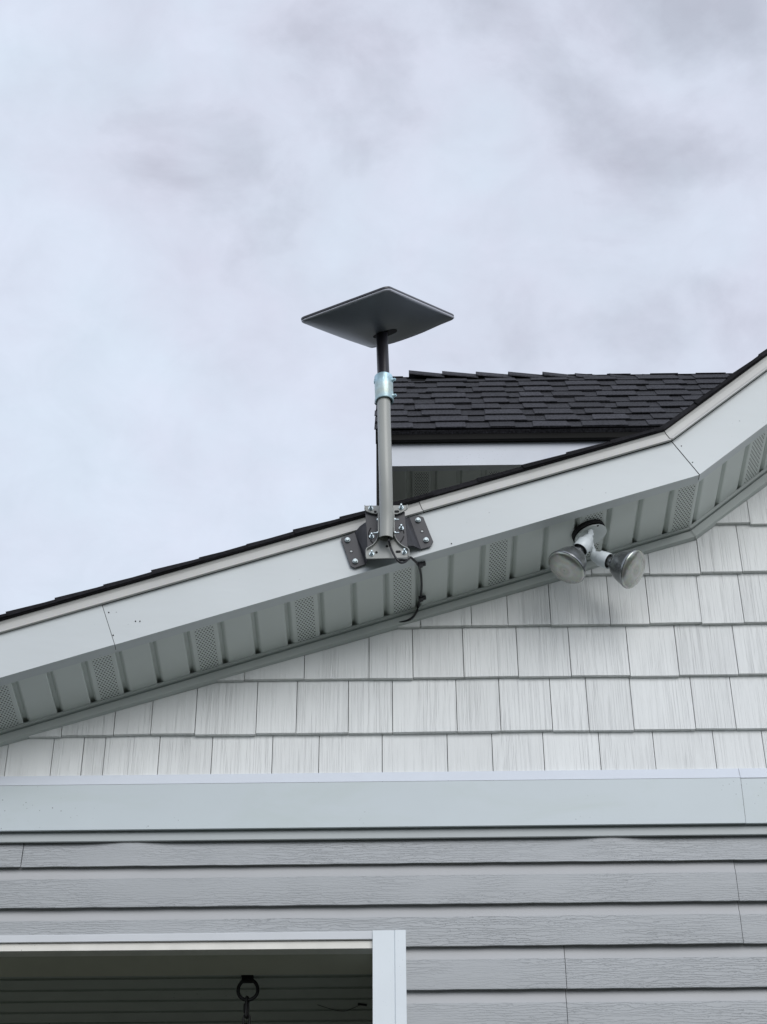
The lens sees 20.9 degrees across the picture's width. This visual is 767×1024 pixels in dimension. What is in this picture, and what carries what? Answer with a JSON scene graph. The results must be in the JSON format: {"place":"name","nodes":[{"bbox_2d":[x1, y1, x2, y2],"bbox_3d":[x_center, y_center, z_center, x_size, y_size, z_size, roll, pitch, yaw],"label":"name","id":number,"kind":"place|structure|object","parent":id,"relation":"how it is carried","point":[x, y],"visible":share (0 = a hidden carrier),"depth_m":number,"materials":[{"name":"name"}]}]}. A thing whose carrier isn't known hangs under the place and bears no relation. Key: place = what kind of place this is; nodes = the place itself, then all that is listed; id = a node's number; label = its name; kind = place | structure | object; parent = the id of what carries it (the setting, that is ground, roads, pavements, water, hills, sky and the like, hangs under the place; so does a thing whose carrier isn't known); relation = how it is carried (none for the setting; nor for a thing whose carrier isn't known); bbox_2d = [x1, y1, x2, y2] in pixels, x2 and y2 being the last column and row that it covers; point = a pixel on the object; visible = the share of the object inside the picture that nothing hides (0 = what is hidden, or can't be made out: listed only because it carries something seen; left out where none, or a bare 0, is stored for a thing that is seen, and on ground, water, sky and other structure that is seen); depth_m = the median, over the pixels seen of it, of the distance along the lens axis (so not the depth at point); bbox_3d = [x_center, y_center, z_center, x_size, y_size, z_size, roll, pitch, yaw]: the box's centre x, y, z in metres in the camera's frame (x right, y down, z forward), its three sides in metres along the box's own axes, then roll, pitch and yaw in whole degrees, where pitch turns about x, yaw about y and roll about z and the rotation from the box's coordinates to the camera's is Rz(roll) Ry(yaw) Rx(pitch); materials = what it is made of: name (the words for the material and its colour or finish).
{"place":"outdoors","nodes":[
{"label":"outdoors","id":0,"kind":"place"},
{"bbox_2d":[0,0,766,614],"label":"sky","id":1,"kind":"structure","parent":0,"point":[581,184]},
{"label":"ground","id":2,"kind":"structure","parent":0,"visible":0},
{"bbox_2d":[0,349,766,1023],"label":"house","id":3,"kind":"structure","parent":2,"relation":"on","point":[504,775],"depth_m":5.97,"materials":[{"name":"plastic"}]},
{"bbox_2d":[236,975,259,1023],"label":"hanging chain","id":4,"kind":"object","parent":3,"relation":"hanging from","point":[247,979],"visible":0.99,"depth_m":5.78,"materials":[{"name":"metal"}]},
{"bbox_2d":[319,1003,366,1010],"bbox_3d":[-0.119,1.430,6.000,0.143,0.006,0.054,-1,-36,0],"label":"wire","id":5,"kind":"object","parent":3,"relation":"attached to","point":[359,1004],"visible":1,"depth_m":5.99,"materials":[{"name":"metal"}]},
{"bbox_2d":[301,286,453,567],"bbox_3d":[-0.017,-0.303,6.187,0.318,0.968,0.459,-18,-40,22],"label":"satellite dish","id":6,"kind":"object","parent":3,"relation":"attached to","point":[380,319],"visible":1,"depth_m":6.17,"materials":[{"name":"black metal"}]},
{"bbox_2d":[387,537,425,622],"bbox_3d":[0.063,0.219,6.105,0.126,0.081,0.400,-1,-36,0],"label":"cable","id":7,"kind":"object","parent":3,"relation":"attached to","point":[420,565],"visible":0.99,"depth_m":6.07,"materials":[{"name":"rubber"}]},
{"bbox_2d":[548,519,645,588],"bbox_3d":[0.630,0.118,6.162,0.291,0.228,0.168,-1,-36,0],"label":"floodlight","id":8,"kind":"object","parent":3,"relation":"attached to","point":[567,564],"visible":1,"depth_m":6.11,"materials":[{"name":"plastic"}]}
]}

